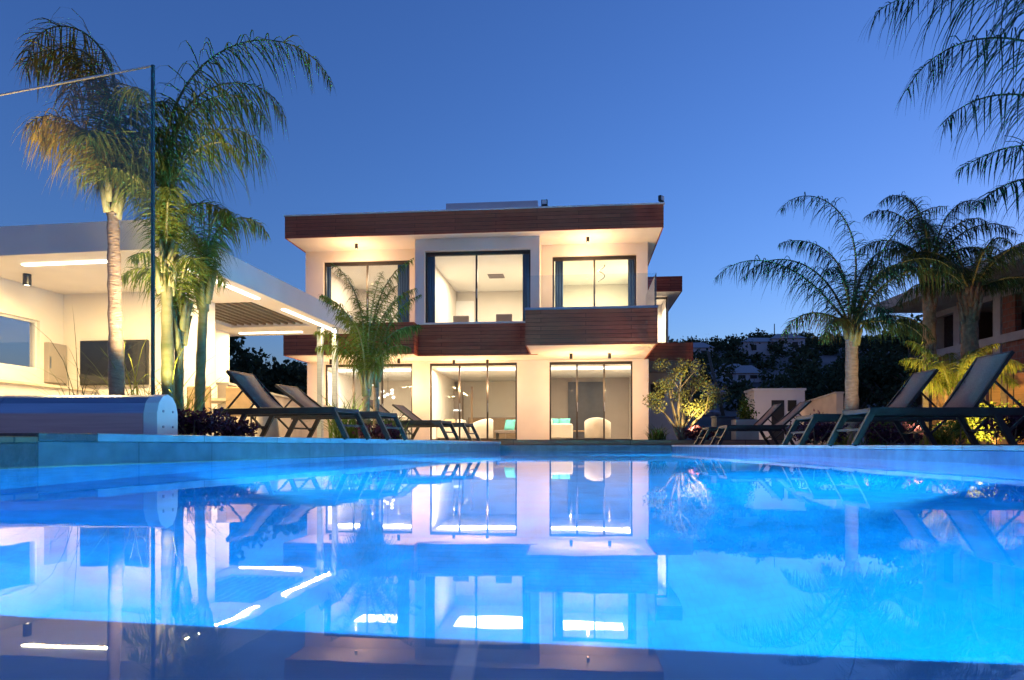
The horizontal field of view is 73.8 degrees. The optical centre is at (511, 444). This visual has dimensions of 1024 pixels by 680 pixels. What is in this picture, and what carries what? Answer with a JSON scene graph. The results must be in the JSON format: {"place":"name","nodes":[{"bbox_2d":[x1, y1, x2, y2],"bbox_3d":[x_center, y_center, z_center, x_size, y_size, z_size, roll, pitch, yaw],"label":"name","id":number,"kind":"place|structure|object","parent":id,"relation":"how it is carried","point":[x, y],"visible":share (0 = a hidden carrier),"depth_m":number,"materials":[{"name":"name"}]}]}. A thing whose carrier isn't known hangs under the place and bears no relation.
{"place":"outdoors","nodes":[
{"label":"outdoors","id":0,"kind":"place"},
{"bbox_2d":[187,386,223,435],"bbox_3d":[-5.338,-0.544,11.919,0.440,0.921,0.474,0,0,8],"label":"dining chair","id":1,"kind":"object","parent":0,"point":[207,402],"visible":0.19,"depth_m":11.67,"materials":[{"name":"beige fabric"}]},
{"bbox_2d":[226,387,255,435],"bbox_3d":[-4.761,-0.544,12.040,0.440,0.921,0.474,0,0,-9],"label":"dining chair","id":2,"kind":"object","parent":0,"point":[243,400],"visible":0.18,"depth_m":11.80,"materials":[{"name":"beige fabric"}]},
{"bbox_2d":[456,301,473,321],"bbox_3d":[-2.010,-4.980,28.826,0.798,2.180,0.060,0,0,6],"label":"doorway","id":3,"kind":"structure","parent":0,"point":[464,308],"depth_m":28.79,"materials":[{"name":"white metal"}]},
{"bbox_2d":[496,314,511,321],"bbox_3d":[-0.262,-4.350,25.443,0.600,0.950,0.700,0,0,6],"label":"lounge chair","id":4,"kind":"object","parent":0,"point":[503,317],"visible":0.16,"depth_m":25.10,"materials":[{"name":"fabric"}]},
{"bbox_2d":[0,451,1023,679],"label":"pool water","id":5,"kind":"structure","parent":0,"point":[583,565],"depth_m":0.83,"materials":[{"name":"liquid"}]},
{"bbox_2d":[0,0,1023,369],"label":"sky","id":6,"kind":"structure","parent":0,"point":[729,112],"materials":[{"name":"blue"}]},
{"bbox_2d":[449,440,783,444],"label":"terrace","id":7,"kind":"structure","parent":0,"point":[625,442],"depth_m":17.90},
{"bbox_2d":[283,200,692,439],"bbox_3d":[0.142,-4.750,27.705,14.118,9.400,15.520,0,0,6],"label":"villa","id":8,"kind":"object","parent":7,"relation":"on","point":[591,322],"visible":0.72,"depth_m":23.15,"materials":[{"name":"paint"}]},
{"bbox_2d":[327,267,330,303],"bbox_3d":[-6.486,-5.145,24.037,0.225,2.510,0.065,0,0,5],"label":"curtain","id":9,"kind":"object","parent":8,"relation":"hanging from","point":[328,283],"visible":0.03,"depth_m":24.04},
{"bbox_2d":[325,261,409,321],"bbox_3d":[-5.015,-5.108,23.662,3.049,2.477,0.135,0,0,6],"label":"window","id":10,"kind":"structure","parent":8,"relation":"in","point":[376,263],"depth_m":23.65,"materials":[{"name":"brown metal"}]},
{"bbox_2d":[326,364,411,439],"bbox_3d":[-5.054,-1.500,24.138,3.156,2.700,0.135,0,0,6],"label":"window","id":11,"kind":"structure","parent":8,"relation":"in","point":[396,365],"depth_m":24.15,"materials":[{"name":"brown metal"}]},
{"bbox_2d":[398,265,408,321],"bbox_3d":[-3.790,-5.145,23.777,0.399,2.510,0.066,0,0,6],"label":"curtain","id":12,"kind":"object","parent":8,"relation":"hanging from","point":[403,284],"visible":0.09,"depth_m":23.77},
{"bbox_2d":[428,257,434,322],"bbox_3d":[-2.727,-5.145,22.720,0.347,2.510,0.066,0,0,5],"label":"curtain","id":13,"kind":"object","parent":8,"relation":"hanging from","point":[431,289],"visible":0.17,"depth_m":22.71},
{"bbox_2d":[436,419,466,438],"bbox_3d":[-2.330,-0.565,26.496,0.960,0.820,1.380,0,0,6],"label":"sofa","id":14,"kind":"object","parent":8,"relation":"on","point":[439,434],"visible":0.5,"depth_m":25.84,"materials":[{"name":"beige fabric"}]},
{"bbox_2d":[454,390,463,438],"bbox_3d":[-2.973,-1.255,29.810,1.650,2.200,0.525,0,0,5],"label":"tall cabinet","id":15,"kind":"object","parent":8,"relation":"on","point":[456,405],"visible":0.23,"depth_m":29.52,"materials":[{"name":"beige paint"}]},
{"bbox_2d":[430,363,516,439],"bbox_3d":[-1.344,-1.500,23.804,3.063,2.700,0.090,0,0,6],"label":"window","id":16,"kind":"structure","parent":8,"relation":"in","point":[432,364],"depth_m":23.78,"materials":[{"name":"brown metal"}]},
{"bbox_2d":[436,368,515,370],"bbox_3d":[-1.071,-2.789,25.219,3.375,0.032,0.700,0,0,5],"label":"cove light","id":17,"kind":"object","parent":8,"relation":"attached to","point":[462,369],"visible":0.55,"depth_m":25.22,"materials":[{"name":"white metal"}]},
{"bbox_2d":[426,250,530,322],"bbox_3d":[-1.110,-5.150,22.345,3.472,2.360,0.090,0,0,5],"label":"window","id":18,"kind":"structure","parent":8,"relation":"in","point":[505,252],"depth_m":22.32,"materials":[{"name":"brown metal"}]},
{"bbox_2d":[470,419,492,438],"bbox_3d":[-1.141,-0.562,25.553,0.860,0.826,0.957,0,0,36],"label":"armchair","id":19,"kind":"object","parent":8,"relation":"on","point":[480,426],"visible":0.74,"depth_m":25.15,"materials":[{"name":"beige fabric"}]},
{"bbox_2d":[468,417,515,438],"bbox_3d":[-0.788,-0.720,29.751,2.200,0.970,0.525,0,0,5],"label":"table","id":20,"kind":"object","parent":8,"relation":"on","point":[498,423],"visible":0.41,"depth_m":29.47,"materials":[{"name":"beige paint"}]},
{"bbox_2d":[523,254,528,320],"bbox_3d":[0.469,-5.145,22.413,0.241,2.510,0.065,0,0,6],"label":"curtain","id":21,"kind":"object","parent":8,"relation":"hanging from","point":[525,280],"visible":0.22,"depth_m":22.41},
{"bbox_2d":[555,261,562,306],"bbox_3d":[1.607,-5.145,23.257,0.275,2.510,0.066,0,0,6],"label":"curtain","id":22,"kind":"object","parent":8,"relation":"hanging from","point":[558,283],"visible":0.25,"depth_m":23.25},
{"bbox_2d":[551,419,572,438],"bbox_3d":[1.825,-0.565,25.895,0.960,0.820,1.680,0,0,6],"label":"sofa","id":23,"kind":"object","parent":8,"relation":"on","point":[561,430],"visible":0.61,"depth_m":25.05,"materials":[{"name":"beige fabric"}]},
{"bbox_2d":[568,382,602,438],"bbox_3d":[3.085,-1.405,28.526,1.471,2.451,0.080,0,0,6],"label":"panel","id":24,"kind":"object","parent":8,"relation":"attached to","point":[590,399],"visible":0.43,"depth_m":28.49,"materials":[{"name":"stone"}]},
{"bbox_2d":[549,361,631,439],"bbox_3d":[2.700,-1.500,23.392,2.823,2.700,0.135,0,0,6],"label":"window","id":25,"kind":"structure","parent":8,"relation":"in","point":[605,362],"depth_m":23.41,"materials":[{"name":"brown metal"}]},
{"bbox_2d":[551,366,630,369],"bbox_3d":[2.726,-2.789,24.854,3.175,0.032,0.700,0,0,5],"label":"cove light","id":26,"kind":"object","parent":8,"relation":"attached to","point":[582,368],"visible":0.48,"depth_m":24.89,"materials":[{"name":"white metal"}]},
{"bbox_2d":[552,255,635,306],"bbox_3d":[2.762,-5.099,22.936,2.796,2.457,0.090,0,0,6],"label":"window","id":27,"kind":"structure","parent":8,"relation":"in","point":[625,257],"depth_m":22.91,"materials":[{"name":"brown metal"}]},
{"bbox_2d":[584,418,610,438],"bbox_3d":[3.096,-0.562,24.718,0.957,0.826,0.860,0,0,16],"label":"armchair","id":28,"kind":"object","parent":8,"relation":"on","point":[593,427],"visible":0.86,"depth_m":24.36,"materials":[{"name":"beige fabric"}]},
{"bbox_2d":[628,260,634,305],"bbox_3d":[4.043,-5.145,23.023,0.258,2.510,0.066,0,0,5],"label":"curtain","id":29,"kind":"object","parent":8,"relation":"hanging from","point":[631,282],"visible":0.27,"depth_m":23.03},
{"bbox_2d":[636,424,673,439],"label":"grass clump","id":30,"kind":"object","parent":7,"relation":"on","point":[658,434],"visible":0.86,"depth_m":19.12,"materials":[{"name":"green plant"}]},
{"bbox_2d":[642,358,731,439],"bbox_3d":[5.017,-1.254,19.544,2.176,2.445,1.892,0,0,-29],"label":"olive tree","id":31,"kind":"object","parent":7,"relation":"on","point":[679,426],"visible":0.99,"depth_m":19.58,"materials":[{"name":"green plant"}]},
{"bbox_2d":[682,425,714,439],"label":"purple shrub","id":32,"kind":"object","parent":7,"relation":"on","point":[691,433],"visible":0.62,"depth_m":19.31,"materials":[{"name":"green plant"}]},
{"bbox_2d":[710,416,736,439],"bbox_3d":[6.009,-0.380,19.400,0.580,0.860,0.540,0,0,0],"label":"pump box","id":33,"kind":"object","parent":7,"relation":"on","point":[717,421],"visible":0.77,"depth_m":19.15,"materials":[{"name":"stone"}]},
{"bbox_2d":[731,419,758,439],"bbox_3d":[6.470,-0.335,19.000,0.640,0.770,0.500,0,0,0],"label":"planter box","id":34,"kind":"object","parent":7,"relation":"on","point":[744,435],"visible":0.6,"depth_m":18.75,"materials":[{"name":"concrete"}]},
{"bbox_2d":[735,393,759,418],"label":"cypress","id":35,"kind":"object","parent":7,"relation":"on","point":[746,412],"visible":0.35,"depth_m":20.37,"materials":[{"name":"green plant"}]},
{"bbox_2d":[681,347,920,443],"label":"hillside","id":36,"kind":"structure","parent":0,"point":[704,420],"depth_m":99.60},
{"bbox_2d":[259,328,921,410],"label":"woodland","id":37,"kind":"object","parent":36,"relation":"on","point":[739,387],"visible":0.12,"depth_m":112.94,"materials":[{"name":"green plant"}]},
{"bbox_2d":[693,342,714,359],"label":"house","id":38,"kind":"structure","parent":36,"relation":"on","point":[702,346],"depth_m":126.03,"materials":[{"name":"white paint"}]},
{"bbox_2d":[707,351,724,415],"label":"utility pole","id":39,"kind":"object","parent":36,"relation":"on","point":[715,381],"visible":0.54,"depth_m":44.91,"materials":[{"name":"brown wood"}]},
{"bbox_2d":[709,364,739,380],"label":"house","id":40,"kind":"structure","parent":36,"relation":"on","point":[722,377],"depth_m":99.62,"materials":[{"name":"white paint"}]},
{"bbox_2d":[734,365,761,381],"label":"house","id":41,"kind":"structure","parent":36,"relation":"on","point":[751,372],"depth_m":99.03,"materials":[{"name":"white paint"}]},
{"bbox_2d":[733,338,783,355],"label":"house","id":42,"kind":"structure","parent":36,"relation":"on","point":[762,347],"depth_m":132.50,"materials":[{"name":"white paint"}]},
{"bbox_2d":[769,334,805,351],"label":"house","id":43,"kind":"structure","parent":36,"relation":"on","point":[789,339],"depth_m":132.50,"materials":[{"name":"white paint"}]},
{"bbox_2d":[782,363,874,409],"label":"tree","id":44,"kind":"object","parent":36,"relation":"on","point":[816,375],"visible":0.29,"depth_m":51.67,"materials":[{"name":"green plant"}]},
{"bbox_2d":[824,329,921,443],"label":"tree","id":45,"kind":"object","parent":36,"relation":"on","point":[839,373],"visible":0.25,"depth_m":42.03,"materials":[{"name":"green plant"}]},
{"bbox_2d":[800,392,843,443],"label":"garden wall","id":46,"kind":"structure","parent":0,"point":[831,403],"depth_m":20.13,"materials":[{"name":"paint"}]},
{"bbox_2d":[975,404,1023,442],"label":"shrub","id":47,"kind":"object","parent":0,"point":[1017,430],"visible":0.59,"depth_m":8.57,"materials":[{"name":"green plant"}]},
{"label":"paved deck","id":48,"kind":"structure","parent":0,"visible":0},
{"bbox_2d":[0,379,97,394],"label":"bar counter","id":49,"kind":"object","parent":48,"relation":"on","point":[10,387],"visible":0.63,"depth_m":10.97,"materials":[{"name":"paint"}]},
{"bbox_2d":[0,64,154,394],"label":"glass screen","id":50,"kind":"object","parent":48,"relation":"on","point":[152,66],"visible":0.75,"depth_m":6.51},
{"bbox_2d":[0,394,177,434],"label":"pool cover box","id":51,"kind":"object","parent":48,"relation":"on","point":[134,414],"visible":0.8,"depth_m":6.15,"materials":[{"name":"metal"}]},
{"bbox_2d":[3,306,194,394],"bbox_3d":[-4.981,-0.814,8.305,2.880,1.498,2.308,0,0,0],"label":"reed","id":52,"kind":"object","parent":48,"relation":"on","point":[81,371],"visible":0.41,"depth_m":8.16,"materials":[{"name":"green plant"}]},
{"bbox_2d":[11,7,197,394],"bbox_3d":[-4.809,-2.501,7.990,2.034,4.893,1.882,0,0,0],"label":"palm tree","id":53,"kind":"object","parent":48,"relation":"on","point":[100,149],"visible":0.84,"depth_m":7.90,"materials":[{"name":"plant"}]},
{"bbox_2d":[64,343,220,404],"bbox_3d":[-4.526,-0.690,8.528,2.193,1.249,1.987,0,0,0],"label":"grass clump","id":54,"kind":"object","parent":48,"relation":"on","point":[135,385],"visible":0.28,"depth_m":8.32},
{"bbox_2d":[0,219,352,437],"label":"pavilion","id":55,"kind":"structure","parent":48,"relation":"on","point":[64,265],"depth_m":12.17,"materials":[{"name":"paint"}]},
{"bbox_2d":[0,313,36,369],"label":"window","id":56,"kind":"structure","parent":55,"relation":"in","point":[34,323],"depth_m":11.85,"materials":[{"name":"white metal"}]},
{"bbox_2d":[23,273,31,285],"bbox_3d":[-7.752,-2.638,10.908,0.120,0.180,0.117,0,0,8],"label":"downlight","id":57,"kind":"object","parent":55,"relation":"attached to","point":[27,279],"visible":1,"depth_m":10.86,"materials":[{"name":"black paint"}]},
{"bbox_2d":[44,342,66,383],"bbox_3d":[-8.123,-1.450,12.152,0.115,0.700,0.400,0,0,8],"label":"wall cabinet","id":58,"kind":"object","parent":55,"relation":"attached to","point":[54,363],"depth_m":12.09,"materials":[{"name":"beige paint"}]},
{"bbox_2d":[80,339,148,385],"bbox_3d":[-7.115,-1.470,12.202,1.320,0.800,0.060,0,0,8],"label":"television","id":59,"kind":"object","parent":55,"relation":"attached to","point":[96,355],"visible":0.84,"depth_m":12.19,"materials":[{"name":"glass"}]},
{"bbox_2d":[121,251,232,434],"bbox_3d":[-4.113,-1.211,8.533,1.402,2.313,1.355,0,0,-36],"label":"palm tree","id":60,"kind":"object","parent":48,"relation":"on","point":[183,308],"visible":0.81,"depth_m":8.48,"materials":[{"name":"plant"}]},
{"bbox_2d":[142,364,236,434],"bbox_3d":[-4.184,-0.596,8.917,1.518,1.063,1.749,0,0,-44],"label":"grass clump","id":61,"kind":"object","parent":48,"relation":"on","point":[189,399],"visible":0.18,"depth_m":8.76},
{"bbox_2d":[73,29,336,401],"bbox_3d":[-3.716,-2.529,8.162,2.650,4.948,2.006,0,0,22],"label":"palm tree","id":62,"kind":"object","parent":48,"relation":"on","point":[167,225],"visible":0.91,"depth_m":8.26,"materials":[{"name":"plant"}]},
{"bbox_2d":[177,406,234,435],"bbox_3d":[-3.412,-0.238,7.358,0.888,0.365,0.680,0,0,-10],"label":"purple shrub","id":63,"kind":"object","parent":48,"relation":"on","point":[197,425],"visible":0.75,"depth_m":7.28,"materials":[{"name":"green plant"}]},
{"bbox_2d":[155,207,271,432],"bbox_3d":[-3.967,-1.577,9.141,1.375,3.046,1.411,0,0,0],"label":"palm tree","id":64,"kind":"object","parent":48,"relation":"on","point":[212,251],"visible":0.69,"depth_m":9.05,"materials":[{"name":"plant"}]},
{"bbox_2d":[205,416,259,436],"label":"purple shrub","id":65,"kind":"object","parent":48,"relation":"on","point":[239,429],"visible":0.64,"depth_m":7.82,"materials":[{"name":"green plant"}]},
{"bbox_2d":[254,416,279,436],"bbox_3d":[-3.809,-0.289,10.600,0.400,0.420,0.400,0,0,0],"label":"planter pot","id":66,"kind":"object","parent":48,"relation":"on","point":[273,430],"visible":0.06,"depth_m":10.46,"materials":[{"name":"beige ceramic"}]},
{"bbox_2d":[216,382,331,437],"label":"garden wall","id":67,"kind":"structure","parent":48,"relation":"on","point":[283,400],"depth_m":17.81,"materials":[{"name":"paint"}]},
{"bbox_2d":[213,370,370,439],"bbox_3d":[-3.027,-0.547,9.416,2.049,0.962,0.665,0,0,15],"label":"sun lounger","id":68,"kind":"object","parent":48,"relation":"on","point":[259,395],"visible":0.87,"depth_m":9.38,"materials":[{"name":"fabric"}]},
{"bbox_2d":[275,384,407,440],"bbox_3d":[-2.687,-0.502,10.566,2.049,0.873,0.665,0,0,15],"label":"sun lounger","id":69,"kind":"object","parent":48,"relation":"on","point":[298,396],"visible":0.64,"depth_m":10.56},
{"bbox_2d":[301,389,395,438],"bbox_3d":[-3.064,-0.593,12.863,2.375,1.056,2.179,0,0,0],"label":"grass clump","id":70,"kind":"object","parent":48,"relation":"on","point":[336,430],"visible":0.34,"depth_m":12.74,"materials":[{"name":"green plant"}]},
{"bbox_2d":[313,258,423,438],"bbox_3d":[-2.837,-1.882,13.181,1.867,3.654,2.050,0,0,40],"label":"palm tree","id":71,"kind":"object","parent":48,"relation":"on","point":[364,360],"visible":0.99,"depth_m":13.09,"materials":[{"name":"plant"}]},
{"bbox_2d":[352,422,400,438],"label":"purple shrub","id":72,"kind":"object","parent":48,"relation":"on","point":[375,433],"visible":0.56,"depth_m":12.11,"materials":[{"name":"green plant"}]},
{"bbox_2d":[335,294,421,438],"bbox_3d":[-2.619,-1.622,13.650,1.666,3.134,1.374,0,0,-25],"label":"palm tree","id":73,"kind":"object","parent":48,"relation":"on","point":[376,382],"visible":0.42,"depth_m":13.66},
{"bbox_2d":[372,409,424,439],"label":"grass clump","id":74,"kind":"object","parent":48,"relation":"on","point":[395,423],"visible":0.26,"depth_m":13.31,"materials":[{"name":"green plant"}]},
{"bbox_2d":[356,398,459,440],"bbox_3d":[-2.147,-0.513,14.116,2.049,0.894,0.665,0,0,15],"label":"sun lounger","id":75,"kind":"object","parent":48,"relation":"on","point":[440,423],"visible":0.49,"depth_m":13.84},
{"bbox_2d":[392,404,480,440],"bbox_3d":[-1.787,-0.502,15.716,2.049,0.873,0.665,0,0,15],"label":"sun lounger","id":76,"kind":"object","parent":48,"relation":"on","point":[406,412],"visible":0.51,"depth_m":15.68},
{"label":"ground","id":77,"kind":"structure","parent":0,"visible":0},
{"bbox_2d":[0,443,36,468],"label":"pool rim","id":78,"kind":"object","parent":77,"relation":"on","point":[18,455],"visible":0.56,"depth_m":4.41,"materials":[{"name":"tile"}]},
{"bbox_2d":[0,436,37,442],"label":"pool coping","id":79,"kind":"object","parent":78,"relation":"on","point":[16,439],"visible":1,"depth_m":4.40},
{"bbox_2d":[229,336,273,387],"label":"tree","id":80,"kind":"object","parent":77,"relation":"on","point":[243,362],"visible":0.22,"depth_m":33.17,"materials":[{"name":"green plant"}]},
{"bbox_2d":[37,441,499,467],"bbox_3d":[-1.878,0.079,11.106,0.304,0.203,13.363,0,0,12],"label":"pool rim","id":81,"kind":"object","parent":77,"relation":"on","point":[56,454],"visible":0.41,"depth_m":6.21,"materials":[{"name":"tile"}]},
{"bbox_2d":[0,433,96,441],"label":"pool coping","id":82,"kind":"object","parent":81,"relation":"on","point":[56,437],"visible":0.86,"depth_m":4.70,"materials":[{"name":"stone"}]},
{"bbox_2d":[61,433,500,443],"bbox_3d":[-1.918,-0.055,11.362,0.516,0.060,12.880,0,0,12],"label":"pool coping","id":83,"kind":"object","parent":81,"relation":"on","point":[103,437],"visible":0.74,"depth_m":6.80,"materials":[{"name":"stone"}]},
{"bbox_2d":[232,355,306,393],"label":"tree","id":84,"kind":"object","parent":77,"relation":"on","point":[280,375],"visible":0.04,"depth_m":36.25,"materials":[{"name":"green plant"}]},
{"bbox_2d":[244,356,306,395],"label":"tree","id":85,"kind":"object","parent":77,"relation":"on","point":[286,378],"visible":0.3,"depth_m":35.68,"materials":[{"name":"green plant"}]},
{"bbox_2d":[500,445,671,450],"bbox_3d":[1.923,0.093,17.708,5.235,0.173,0.404,0,0,2],"label":"pool coping","id":86,"kind":"object","parent":77,"relation":"on","point":[585,447],"visible":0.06,"depth_m":17.51,"materials":[{"name":"stone"}]},
{"bbox_2d":[744,388,805,443],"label":"outbuilding","id":87,"kind":"structure","parent":77,"relation":"on","point":[766,399],"depth_m":24.47,"materials":[{"name":"paint"}]},
{"bbox_2d":[771,400,783,439],"bbox_3d":[9.531,-0.750,24.465,0.440,1.700,0.037,0,0,4],"label":"door","id":88,"kind":"structure","parent":87,"relation":"in","point":[779,414],"depth_m":24.45,"materials":[{"name":"brown metal"}]},
{"bbox_2d":[771,363,822,398],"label":"tree","id":89,"kind":"object","parent":77,"relation":"on","point":[780,382],"visible":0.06,"depth_m":60.77,"materials":[{"name":"green plant"}]},
{"bbox_2d":[784,354,910,408],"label":"tree","id":90,"kind":"object","parent":77,"relation":"on","point":[862,401],"visible":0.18,"depth_m":45.87,"materials":[{"name":"green plant"}]},
{"bbox_2d":[672,447,1023,465],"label":"pool rim","id":91,"kind":"object","parent":77,"relation":"on","point":[987,457],"visible":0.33,"depth_m":6.68,"materials":[{"name":"tile"}]},
{"bbox_2d":[671,445,1023,450],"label":"pool coping","id":92,"kind":"object","parent":91,"relation":"on","point":[975,447],"visible":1,"depth_m":6.61,"materials":[{"name":"stone"}]},
{"bbox_2d":[858,313,922,443],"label":"tree","id":93,"kind":"object","parent":77,"relation":"on","point":[903,374],"visible":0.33,"depth_m":40.08,"materials":[{"name":"green plant"}]},
{"bbox_2d":[779,444,1023,444],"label":"planting bed","id":94,"kind":"object","parent":77,"relation":"on","point":[920,444],"depth_m":11.36,"materials":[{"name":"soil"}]},
{"bbox_2d":[856,192,1022,443],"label":"palm tree","id":95,"kind":"object","parent":94,"relation":"on","point":[929,320],"visible":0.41,"depth_m":13.40,"materials":[{"name":"plant"}]},
{"bbox_2d":[894,235,1023,441],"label":"palm tree","id":96,"kind":"object","parent":94,"relation":"on","point":[969,302],"visible":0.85,"depth_m":12.66,"materials":[{"name":"plant"}]},
{"bbox_2d":[899,340,1023,443],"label":"palm tree","id":97,"kind":"object","parent":94,"relation":"on","point":[944,382],"visible":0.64,"depth_m":11.29,"materials":[{"name":"plant"}]},
{"bbox_2d":[923,372,1023,443],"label":"timber fence","id":98,"kind":"object","parent":94,"relation":"on","point":[998,395],"depth_m":11.70,"materials":[{"name":"brown wood"}]},
{"bbox_2d":[969,399,1021,443],"bbox_3d":[7.295,-0.347,10.212,0.737,0.705,0.831,0,0,-44],"label":"green shrub","id":99,"kind":"object","parent":94,"relation":"on","point":[988,436],"visible":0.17,"depth_m":10.21,"materials":[{"name":"green plant"}]},
{"bbox_2d":[875,248,1023,443],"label":"concrete house","id":100,"kind":"structure","parent":77,"relation":"on","point":[1001,322],"depth_m":22.36,"materials":[{"name":"brown concrete"}]},
{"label":"paved deck","id":101,"kind":"structure","parent":0,"visible":0},
{"bbox_2d":[694,403,782,444],"bbox_3d":[5.334,-0.463,15.856,2.049,0.971,0.665,0,0,3],"label":"sun lounger","id":102,"kind":"object","parent":101,"relation":"on","point":[768,414],"visible":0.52,"depth_m":15.58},
{"bbox_2d":[710,400,815,444],"bbox_3d":[5.254,-0.445,14.256,2.049,0.933,0.665,0,0,3],"label":"sun lounger","id":103,"kind":"object","parent":101,"relation":"on","point":[789,416],"visible":0.65,"depth_m":13.98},
{"bbox_2d":[781,421,853,444],"bbox_3d":[4.902,-0.217,11.037,1.109,0.452,0.758,0,0,0],"label":"purple shrub","id":104,"kind":"object","parent":101,"relation":"on","point":[824,432],"visible":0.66,"depth_m":10.94,"materials":[{"name":"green plant"}]},
{"bbox_2d":[712,192,967,444],"bbox_3d":[5.871,-2.271,12.147,4.481,4.542,2.181,0,0,-10],"label":"palm tree","id":105,"kind":"object","parent":101,"relation":"on","point":[851,321],"visible":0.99,"depth_m":12.28,"materials":[{"name":"plant"}]},
{"bbox_2d":[782,369,956,444],"bbox_3d":[4.814,-0.489,9.256,2.049,1.021,0.665,0,0,3],"label":"sun lounger","id":106,"kind":"object","parent":101,"relation":"on","point":[909,392],"visible":0.75,"depth_m":9.11,"materials":[{"name":"fabric"}]},
{"bbox_2d":[844,409,901,444],"bbox_3d":[6.737,-0.363,12.642,1.411,0.725,1.501,0,0,11],"label":"grass clump","id":107,"kind":"object","parent":101,"relation":"on","point":[871,442],"visible":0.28,"depth_m":12.50,"materials":[{"name":"green plant"}]},
{"bbox_2d":[852,422,923,444],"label":"purple shrub","id":108,"kind":"object","parent":101,"relation":"on","point":[895,435],"visible":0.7,"depth_m":10.98,"materials":[{"name":"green plant"}]},
{"bbox_2d":[826,350,1023,446],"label":"sun lounger","id":109,"kind":"object","parent":101,"relation":"on","point":[973,386],"visible":1,"depth_m":7.55,"materials":[{"name":"fabric"}]},
{"bbox_2d":[857,0,1023,243],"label":"palm tree","id":110,"kind":"object","parent":101,"relation":"on","point":[984,50],"visible":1,"depth_m":7.07,"materials":[{"name":"plant"}]},
{"bbox_2d":[916,421,973,444],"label":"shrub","id":111,"kind":"object","parent":101,"relation":"on","point":[943,439],"visible":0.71,"depth_m":9.52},
{"bbox_2d":[932,417,988,444],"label":"green shrub","id":112,"kind":"object","parent":101,"relation":"on","point":[950,423],"visible":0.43,"depth_m":10.17,"materials":[{"name":"green plant"}]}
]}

